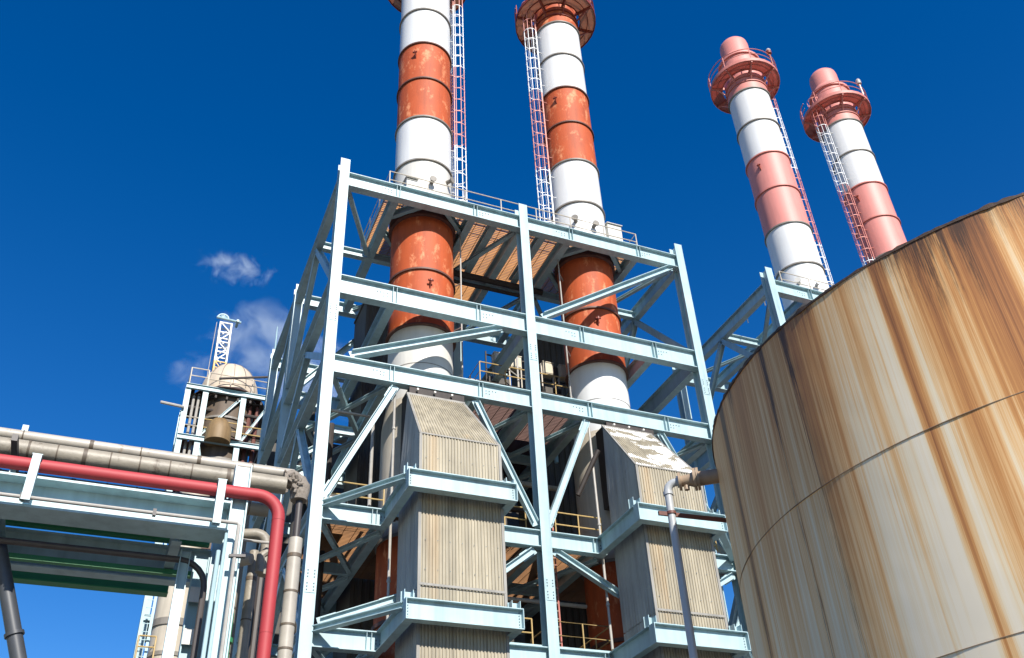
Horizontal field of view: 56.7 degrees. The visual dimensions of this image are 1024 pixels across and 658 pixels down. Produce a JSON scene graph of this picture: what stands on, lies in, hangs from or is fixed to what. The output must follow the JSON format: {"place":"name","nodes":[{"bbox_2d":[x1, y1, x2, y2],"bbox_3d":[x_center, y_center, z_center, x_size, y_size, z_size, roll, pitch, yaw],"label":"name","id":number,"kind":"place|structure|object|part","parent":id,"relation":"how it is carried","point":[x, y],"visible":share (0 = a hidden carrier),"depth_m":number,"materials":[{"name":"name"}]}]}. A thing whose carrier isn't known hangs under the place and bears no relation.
{"place":"outdoors","nodes":[
{"label":"outdoors","id":0,"kind":"place"},
{"bbox_2d":[133,542,166,657],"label":"access tower","id":1,"kind":"structure","parent":0,"point":[150,623],"depth_m":46.69,"materials":[{"name":"white metal"}]},
{"bbox_2d":[146,491,209,657],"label":"process column","id":2,"kind":"structure","parent":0,"point":[161,617],"depth_m":47.03,"materials":[{"name":"white metal"}]},
{"bbox_2d":[134,634,156,657],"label":"handrail","id":3,"kind":"object","parent":2,"relation":"attached to","point":[137,645],"visible":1,"depth_m":45.85,"materials":[{"name":"metal"}]},
{"bbox_2d":[219,376,267,379],"bbox_3d":[-17.380,3.208,62.600,3.639,1.055,0.160,12,-39,-19],"label":"sloping pipe","id":4,"kind":"object","parent":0,"point":[248,377],"visible":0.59,"depth_m":62.40,"materials":[{"name":"grey metal"}]},
{"bbox_2d":[230,439,524,657],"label":"machine hall","id":5,"kind":"structure","parent":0,"point":[519,638],"depth_m":50.90,"materials":[{"name":"brown metal"}]},
{"bbox_2d":[0,0,1023,657],"label":"sky","id":6,"kind":"structure","parent":0,"point":[168,168],"materials":[{"name":"blue"}]},
{"label":"ground","id":7,"kind":"structure","parent":0,"visible":0},
{"bbox_2d":[0,544,26,657],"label":"leaning pole","id":8,"kind":"object","parent":7,"relation":"on","point":[14,634],"visible":0.94,"depth_m":19.39,"materials":[{"name":"grey metal"}]},
{"bbox_2d":[0,537,206,657],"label":"black pipe","id":9,"kind":"object","parent":7,"relation":"on","point":[196,567],"visible":1,"depth_m":20.52,"materials":[{"name":"metal"}]},
{"bbox_2d":[0,425,252,657],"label":"pipe rack","id":10,"kind":"object","parent":7,"relation":"on","point":[70,569],"visible":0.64,"depth_m":20.88,"materials":[{"name":"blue metal"}]},
{"bbox_2d":[0,492,245,657],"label":"conduit","id":11,"kind":"object","parent":10,"relation":"attached to","point":[155,512],"visible":1,"depth_m":19.74,"materials":[{"name":"grey metal"}]},
{"bbox_2d":[0,469,268,516],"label":"lagged pipe","id":12,"kind":"object","parent":10,"relation":"on","point":[257,509],"visible":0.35,"depth_m":22.77,"materials":[{"name":"metal"}]},
{"bbox_2d":[0,437,286,494],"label":"lagged pipe","id":13,"kind":"object","parent":10,"relation":"on","point":[276,484],"visible":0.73,"depth_m":21.90,"materials":[{"name":"beige metal"}]},
{"bbox_2d":[283,470,309,503],"bbox_3d":[-5.318,3.844,23.399,0.706,0.790,0.584,12,-39,-19],"label":"pipe elbow","id":14,"kind":"object","parent":13,"relation":"attached to","point":[298,485],"visible":0.97,"depth_m":23.23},
{"bbox_2d":[0,427,294,475],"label":"lagged pipe","id":15,"kind":"object","parent":10,"relation":"on","point":[122,449],"visible":0.59,"depth_m":22.34,"materials":[{"name":"silver metal"}]},
{"bbox_2d":[239,528,269,577],"bbox_3d":[-6.074,5.149,22.110,0.974,1.230,0.957,12,-39,-19],"label":"valve cluster","id":16,"kind":"object","parent":10,"relation":"attached to","point":[256,535],"visible":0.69,"depth_m":21.86,"materials":[{"name":"grey metal"}]},
{"bbox_2d":[0,454,284,657],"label":"red pipe","id":17,"kind":"object","parent":7,"relation":"on","point":[271,502],"visible":1,"depth_m":20.28,"materials":[{"name":"metal"}]},
{"bbox_2d":[133,382,265,657],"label":"vessel structure","id":18,"kind":"object","parent":7,"relation":"on","point":[193,401],"visible":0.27,"depth_m":60.74,"materials":[{"name":"white metal"}]},
{"bbox_2d":[160,401,183,408],"bbox_3d":[-21.364,4.754,59.754,1.464,0.300,0.200,12,-39,-19],"label":"stub pipe","id":19,"kind":"object","parent":18,"relation":"attached to","point":[171,404],"visible":1,"depth_m":59.68,"materials":[{"name":"grey metal"}]},
{"bbox_2d":[185,416,198,426],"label":"handrail","id":20,"kind":"object","parent":18,"relation":"on","point":[191,417],"visible":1,"depth_m":59.87,"materials":[{"name":"metal"}]},
{"bbox_2d":[188,367,209,385],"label":"handrail","id":21,"kind":"object","parent":18,"relation":"on","point":[189,380],"visible":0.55,"depth_m":61.97,"materials":[{"name":"white metal"}]},
{"bbox_2d":[204,417,231,446],"bbox_3d":[-18.532,6.424,60.018,1.600,1.770,1.600,12,-39,-19],"label":"vessel","id":22,"kind":"object","parent":18,"relation":"on","point":[218,430],"visible":0.99,"depth_m":59.36,"materials":[{"name":"beige metal"}]},
{"bbox_2d":[201,418,236,436],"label":"handrail","id":23,"kind":"object","parent":18,"relation":"on","point":[229,422],"visible":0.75,"depth_m":60.40,"materials":[{"name":"metal"}]},
{"bbox_2d":[207,372,266,392],"bbox_3d":[-18.426,4.550,63.820,4.270,1.079,3.164,12,-39,-19],"label":"handrail","id":24,"kind":"object","parent":18,"relation":"on","point":[252,386],"visible":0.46,"depth_m":62.60,"materials":[{"name":"white metal"}]},
{"bbox_2d":[240,406,251,461],"bbox_3d":[-16.966,11.341,58.231,0.259,15.400,0.259,29,-47,-36],"label":"process pipe","id":25,"kind":"object","parent":18,"relation":"attached to","point":[245,440],"visible":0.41,"depth_m":61.53,"materials":[{"name":"red metal"}]},
{"bbox_2d":[241,426,260,436],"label":"handrail","id":26,"kind":"object","parent":18,"relation":"on","point":[249,434],"visible":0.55,"depth_m":60.98,"materials":[{"name":"metal"}]},
{"bbox_2d":[248,407,259,462],"bbox_3d":[-16.505,11.438,58.398,0.259,15.400,0.259,-2,-36,-2],"label":"process pipe","id":27,"kind":"object","parent":18,"relation":"attached to","point":[253,439],"visible":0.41,"depth_m":61.50,"materials":[{"name":"red metal"}]},
{"bbox_2d":[201,533,227,657],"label":"cable conduit","id":28,"kind":"object","parent":7,"relation":"on","point":[210,607],"visible":1,"depth_m":19.42,"materials":[{"name":"white metal"}]},
{"bbox_2d":[191,363,257,548],"bbox_3d":[-18.336,18.347,53.906,3.840,39.126,3.881,12,-39,-19],"label":"domed vessel","id":29,"kind":"object","parent":7,"relation":"on","point":[220,405],"visible":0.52,"depth_m":61.83,"materials":[{"name":"beige paint"}]},
{"bbox_2d":[207,313,240,375],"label":"lattice mast","id":30,"kind":"object","parent":29,"relation":"on","point":[219,338],"visible":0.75,"depth_m":66.32,"materials":[{"name":"white metal"}]},
{"bbox_2d":[228,613,233,656],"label":"green pipe","id":31,"kind":"object","parent":7,"relation":"on","point":[231,641],"visible":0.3,"depth_m":20.50,"materials":[{"name":"metal"}]},
{"bbox_2d":[228,580,239,657],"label":"lagged pipe","id":32,"kind":"object","parent":7,"relation":"on","point":[236,597],"visible":0.26,"depth_m":22.58,"materials":[{"name":"metal"}]},
{"bbox_2d":[236,550,259,657],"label":"lagged pipe","id":33,"kind":"object","parent":7,"relation":"on","point":[246,617],"visible":0.99,"depth_m":22.16,"materials":[{"name":"grey metal"}]},
{"bbox_2d":[247,576,264,657],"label":"dark pipe","id":34,"kind":"object","parent":7,"relation":"on","point":[255,622],"depth_m":22.93,"materials":[{"name":"grey metal"}]},
{"bbox_2d":[277,536,302,657],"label":"lagged pipe","id":35,"kind":"object","parent":7,"relation":"on","point":[288,611],"visible":1,"depth_m":21.65,"materials":[{"name":"beige metal"}]},
{"bbox_2d":[293,499,302,536],"bbox_3d":[-5.180,4.545,22.978,0.170,1.150,0.170,12,-39,-19],"label":"bare pipe","id":36,"kind":"object","parent":35,"relation":"on","point":[297,517],"visible":0.74,"depth_m":22.89,"materials":[{"name":"grey metal"}]},
{"bbox_2d":[289,412,315,634],"bbox_3d":[-9.552,14.826,39.540,0.700,27.000,0.700,12,-39,-19],"label":"flue pipe","id":37,"kind":"object","parent":7,"relation":"on","point":[299,463],"depth_m":44.10,"materials":[{"name":"metal"}]},
{"bbox_2d":[333,303,387,657],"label":"boiler casing","id":38,"kind":"object","parent":7,"relation":"on","point":[357,592],"visible":0.08,"depth_m":42.06,"materials":[{"name":"metal"}]},
{"bbox_2d":[370,0,467,657],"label":"chimney","id":39,"kind":"object","parent":7,"relation":"on","point":[422,241],"visible":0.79,"depth_m":45.41,"materials":[{"name":"orange paint"}]},
{"bbox_2d":[453,228,462,377],"bbox_3d":[-2.483,-0.851,42.583,0.618,9.600,0.061,-25,-42,27],"label":"impulse pipe","id":40,"kind":"object","parent":39,"relation":"attached to","point":[460,283],"visible":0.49,"depth_m":43.01,"materials":[{"name":"metal"}]},
{"bbox_2d":[395,392,509,657],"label":"exhaust duct","id":41,"kind":"object","parent":7,"relation":"on","point":[450,548],"visible":0.8,"depth_m":31.33,"materials":[{"name":"beige metal"}]},
{"bbox_2d":[400,387,463,463],"bbox_3d":[-3.010,4.110,36.405,2.250,3.550,1.130,12,-39,-19],"label":"transition box","id":42,"kind":"object","parent":41,"relation":"attached to","point":[434,394],"visible":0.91,"depth_m":36.94,"materials":[{"name":"grey metal"}]},
{"bbox_2d":[232,157,752,657],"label":"steel frame","id":43,"kind":"object","parent":7,"relation":"on","point":[530,403],"visible":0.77,"depth_m":39.30,"materials":[{"name":"blue paint"}]},
{"bbox_2d":[274,326,277,348],"bbox_3d":[-13.493,0.558,54.392,0.102,1.701,0.092,-2,-36,-2],"label":"lightning rod","id":44,"kind":"object","parent":43,"relation":"on","point":[276,338],"visible":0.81,"depth_m":54.32,"materials":[{"name":"white metal"}]},
{"bbox_2d":[335,437,346,443],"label":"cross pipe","id":45,"kind":"object","parent":43,"relation":"attached to","point":[342,440],"visible":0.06,"depth_m":48.43,"materials":[{"name":"black metal"}]},
{"bbox_2d":[298,513,398,601],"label":"grating deck","id":46,"kind":"structure","parent":43,"relation":"on","point":[342,535],"depth_m":36.20,"materials":[{"name":"brown metal"}]},
{"bbox_2d":[311,423,334,657],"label":"pipe run","id":47,"kind":"object","parent":46,"relation":"on","point":[322,552],"visible":0.44,"depth_m":35.92,"materials":[{"name":"grey metal"}]},
{"bbox_2d":[328,481,384,504],"bbox_3d":[-5.566,6.019,34.045,2.056,1.073,0.053,12,-39,-19],"label":"handrail","id":48,"kind":"object","parent":46,"relation":"on","point":[383,499],"visible":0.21,"depth_m":34.26,"materials":[{"name":"metal"}]},
{"bbox_2d":[330,409,374,506],"bbox_3d":[-6.167,4.768,35.642,1.970,3.870,0.140,12,-39,-19],"label":"pipe run","id":49,"kind":"object","parent":43,"relation":"attached to","point":[371,448],"visible":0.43,"depth_m":36.26,"materials":[{"name":"white metal"}]},
{"bbox_2d":[386,394,395,619],"bbox_3d":[-4.337,6.208,34.131,0.150,9.200,0.143,12,-39,-19],"label":"downpipe","id":50,"kind":"object","parent":43,"relation":"attached to","point":[391,491],"visible":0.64,"depth_m":34.39,"materials":[{"name":"white metal"}]},
{"bbox_2d":[454,284,475,300],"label":"grating deck","id":51,"kind":"structure","parent":43,"relation":"on","point":[467,295],"depth_m":49.54,"materials":[{"name":"brown metal"}]},
{"bbox_2d":[361,200,622,293],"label":"grating deck","id":52,"kind":"structure","parent":43,"relation":"on","point":[546,286],"depth_m":47.09,"materials":[{"name":"brown metal"}]},
{"bbox_2d":[402,176,417,188],"bbox_3d":[-4.760,-6.497,44.339,0.600,1.330,0.710,12,-39,-19],"label":"instrument box","id":53,"kind":"object","parent":52,"relation":"on","point":[410,180],"visible":0.32,"depth_m":44.31,"materials":[{"name":"white metal"}]},
{"bbox_2d":[360,171,637,269],"bbox_3d":[-0.614,-4.218,47.593,12.956,1.143,5.029,12,-39,-19],"label":"handrail","id":54,"kind":"object","parent":52,"relation":"on","point":[465,198],"visible":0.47,"depth_m":45.79,"materials":[{"name":"grey metal"}]},
{"bbox_2d":[605,222,622,260],"bbox_3d":[5.270,-4.370,49.090,0.900,2.630,0.710,12,-39,-19],"label":"instrument box","id":55,"kind":"object","parent":52,"relation":"on","point":[614,232],"visible":0.36,"depth_m":49.30,"materials":[{"name":"white metal"}]},
{"bbox_2d":[473,404,569,478],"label":"grating deck","id":56,"kind":"structure","parent":43,"relation":"on","point":[499,414],"depth_m":41.59,"materials":[{"name":"brown metal"}]},
{"bbox_2d":[478,380,569,463],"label":"cabinet platform","id":57,"kind":"structure","parent":56,"relation":"on","point":[556,460],"depth_m":43.33,"materials":[{"name":"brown metal"}]},
{"bbox_2d":[490,351,504,378],"bbox_3d":[-0.605,2.204,44.378,0.660,2.440,0.460,12,-39,-19],"label":"cabinet","id":58,"kind":"object","parent":57,"relation":"on","point":[494,355],"visible":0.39,"depth_m":44.75,"materials":[{"name":"grey metal"}]},
{"bbox_2d":[508,356,519,386],"bbox_3d":[0.074,2.001,44.137,0.526,2.380,0.100,12,-39,-19],"label":"cabinet","id":59,"kind":"object","parent":57,"relation":"on","point":[517,375],"visible":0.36,"depth_m":44.10,"materials":[{"name":"beige metal"}]},
{"bbox_2d":[508,356,522,387],"bbox_3d":[0.162,2.364,44.654,0.660,2.440,0.460,12,-39,-19],"label":"cabinet","id":60,"kind":"object","parent":57,"relation":"on","point":[513,364],"visible":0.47,"depth_m":44.91,"materials":[{"name":"beige metal"}]},
{"bbox_3d":[0.205,1.552,45.007,0.460,0.560,0.023,12,-39,-19],"label":"door","id":61,"kind":"part","parent":60,"relation":"part of","materials":[{"name":"beige metal"}]},
{"bbox_2d":[468,361,568,395],"bbox_3d":[0.402,3.039,44.468,5.056,1.073,2.449,12,-39,-19],"label":"handrail","id":62,"kind":"object","parent":57,"relation":"on","point":[505,375],"visible":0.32,"depth_m":43.42,"materials":[{"name":"metal"}]},
{"bbox_2d":[485,351,565,394],"bbox_3d":[1.026,2.570,45.219,4.830,2.700,0.500,12,-39,-19],"label":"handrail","id":63,"kind":"object","parent":57,"relation":"on","point":[545,389],"visible":0.23,"depth_m":45.04,"materials":[{"name":"brown metal"}]},
{"bbox_2d":[539,361,554,393],"bbox_3d":[1.712,2.689,45.213,0.660,2.440,0.460,12,-39,-19],"label":"cabinet","id":64,"kind":"object","parent":57,"relation":"on","point":[546,367],"visible":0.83,"depth_m":45.55,"materials":[{"name":"beige metal"}]},
{"bbox_3d":[1.755,1.877,45.566,0.460,0.560,0.023,12,-39,-19],"label":"door","id":65,"kind":"part","parent":64,"relation":"part of","materials":[{"name":"beige metal"}]},
{"bbox_2d":[557,364,565,393],"bbox_3d":[2.534,2.861,45.509,0.660,2.440,0.460,12,-39,-19],"label":"cabinet","id":66,"kind":"object","parent":57,"relation":"on","point":[561,368],"visible":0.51,"depth_m":45.81,"materials":[{"name":"grey metal"}]},
{"bbox_3d":[2.577,2.049,45.862,0.460,0.560,0.023,12,-39,-19],"label":"door","id":67,"kind":"part","parent":66,"relation":"part of","materials":[{"name":"black metal"}]},
{"bbox_2d":[509,505,556,516],"bbox_3d":[-0.311,7.578,40.354,4.800,0.320,0.320,12,-39,-19],"label":"pipe run","id":68,"kind":"object","parent":43,"relation":"attached to","point":[517,510],"visible":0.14,"depth_m":40.42,"materials":[{"name":"brown metal"}]},
{"bbox_2d":[505,546,585,606],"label":"grating deck","id":69,"kind":"structure","parent":43,"relation":"on","point":[574,591],"depth_m":39.66,"materials":[{"name":"brown metal"}]},
{"bbox_2d":[504,506,526,527],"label":"handrail","id":70,"kind":"object","parent":69,"relation":"on","point":[517,518],"visible":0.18,"depth_m":36.13,"materials":[{"name":"metal"}]},
{"bbox_2d":[551,512,602,534],"bbox_3d":[2.279,8.205,37.612,2.056,1.073,1.751,12,-39,-19],"label":"handrail","id":71,"kind":"object","parent":69,"relation":"on","point":[555,524],"visible":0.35,"depth_m":37.09,"materials":[{"name":"metal"}]},
{"bbox_2d":[507,596,586,608],"bbox_3d":[0.760,10.338,36.078,4.600,0.160,0.160,12,-39,-19],"label":"pipe run","id":72,"kind":"object","parent":43,"relation":"attached to","point":[535,601],"visible":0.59,"depth_m":36.09,"materials":[{"name":"metal"}]},
{"bbox_2d":[552,527,562,646],"bbox_3d":[1.514,9.744,35.835,0.510,5.400,0.061,12,-39,-19],"label":"ladder","id":73,"kind":"object","parent":43,"relation":"attached to","point":[557,595],"visible":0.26,"depth_m":35.62,"materials":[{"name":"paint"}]},
{"bbox_2d":[510,642,609,651],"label":"grating deck","id":74,"kind":"structure","parent":43,"relation":"on","point":[561,647],"depth_m":33.65,"materials":[{"name":"grey metal"}]},
{"bbox_2d":[521,617,533,643],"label":"handrail","id":75,"kind":"object","parent":74,"relation":"on","point":[531,629],"visible":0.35,"depth_m":33.67,"materials":[{"name":"metal"}]},
{"bbox_2d":[531,621,609,649],"bbox_3d":[1.922,12.160,35.630,2.306,1.073,3.548,12,-39,-19],"label":"handrail","id":76,"kind":"object","parent":74,"relation":"on","point":[584,643],"visible":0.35,"depth_m":34.83,"materials":[{"name":"metal"}]},
{"bbox_2d":[588,427,613,649],"bbox_3d":[3.417,7.831,36.926,0.150,9.200,0.143,12,-39,-19],"label":"downpipe","id":77,"kind":"object","parent":43,"relation":"attached to","point":[603,562],"visible":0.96,"depth_m":36.93,"materials":[{"name":"grey metal"}]},
{"bbox_2d":[576,449,599,496],"bbox_3d":[3.078,5.803,38.367,1.217,1.909,0.220,-14,-38,15],"label":"scaffold tube","id":78,"kind":"object","parent":77,"relation":"attached to","point":[587,473],"visible":1,"depth_m":38.27,"materials":[{"name":"grey metal"}]},
{"bbox_2d":[511,339,589,648],"bbox_3d":[2.993,13.615,42.410,4.320,31.220,2.430,12,-39,-19],"label":"boiler casing","id":79,"kind":"object","parent":7,"relation":"on","point":[552,352],"visible":0.16,"depth_m":44.66,"materials":[{"name":"black metal"}]},
{"bbox_2d":[514,0,630,650],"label":"chimney","id":80,"kind":"object","parent":7,"relation":"on","point":[556,40],"visible":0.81,"depth_m":49.04,"materials":[{"name":"orange paint"}]},
{"bbox_2d":[557,259,572,397],"bbox_3d":[2.550,0.205,44.400,0.066,9.600,0.707,-14,-38,14],"label":"impulse pipe","id":81,"kind":"object","parent":80,"relation":"attached to","point":[563,321],"visible":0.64,"depth_m":43.80,"materials":[{"name":"metal"}]},
{"bbox_2d":[601,425,733,657],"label":"exhaust duct","id":82,"kind":"object","parent":7,"relation":"on","point":[644,467],"visible":0.73,"depth_m":34.51,"materials":[{"name":"beige metal"}]},
{"bbox_2d":[596,422,653,510],"bbox_3d":[4.882,5.761,39.249,2.250,3.550,1.130,12,-39,-19],"label":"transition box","id":83,"kind":"object","parent":82,"relation":"attached to","point":[600,446],"visible":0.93,"depth_m":39.43,"materials":[{"name":"grey metal"}]},
{"bbox_2d":[672,267,822,626],"bbox_3d":[20.285,14.500,46.597,17.570,33.200,9.720,12,-39,-19],"label":"steel frame","id":84,"kind":"object","parent":7,"relation":"on","point":[770,290],"visible":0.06,"depth_m":51.84,"materials":[{"name":"blue paint"}]},
{"bbox_2d":[708,36,833,309],"bbox_3d":[16.953,2.839,50.510,4.677,56.900,4.676,12,-39,-19],"label":"chimney","id":85,"kind":"object","parent":7,"relation":"on","point":[748,106],"visible":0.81,"depth_m":59.16,"materials":[{"name":"paint"}]},
{"bbox_2d":[800,68,906,264],"bbox_3d":[24.122,4.317,53.063,4.677,56.900,4.745,12,-39,-19],"label":"chimney","id":86,"kind":"object","parent":7,"relation":"on","point":[832,111],"visible":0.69,"depth_m":63.43,"materials":[{"name":"paint"}]},
{"bbox_2d":[691,192,1023,657],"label":"storage tank","id":87,"kind":"object","parent":7,"relation":"on","point":[867,474],"visible":1,"depth_m":14.56,"materials":[{"name":"beige metal"}]},
{"bbox_2d":[658,472,726,657],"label":"drain pipe","id":88,"kind":"object","parent":87,"relation":"attached to","point":[684,481],"visible":0.98,"depth_m":20.06,"materials":[{"name":"grey metal"}]},
{"bbox_3d":[21.336,0.862,55.132,13.660,0.220,5.240,12,-39,-19],"label":"grating deck","id":89,"kind":"object","parent":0,"visible":0},
{"bbox_2d":[747,271,831,322],"bbox_3d":[20.478,0.196,55.194,15.256,1.143,5.031,12,-39,-19],"label":"handrail","id":90,"kind":"object","parent":89,"relation":"on","point":[809,285],"visible":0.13,"depth_m":51.48,"materials":[{"name":"white metal"}]},
{"bbox_3d":[1.302,9.162,39.166,0.180,10.100,0.180,12,-39,-19],"label":"pipe run","id":91,"kind":"object","parent":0,"visible":0},
{"bbox_2d":[502,478,557,491],"bbox_3d":[-0.042,6.486,40.240,4.800,0.240,0.240,12,-39,-19],"label":"pipe run","id":92,"kind":"object","parent":91,"relation":"attached to","point":[529,485],"depth_m":40.44,"materials":[{"name":"grey metal"}]}
]}

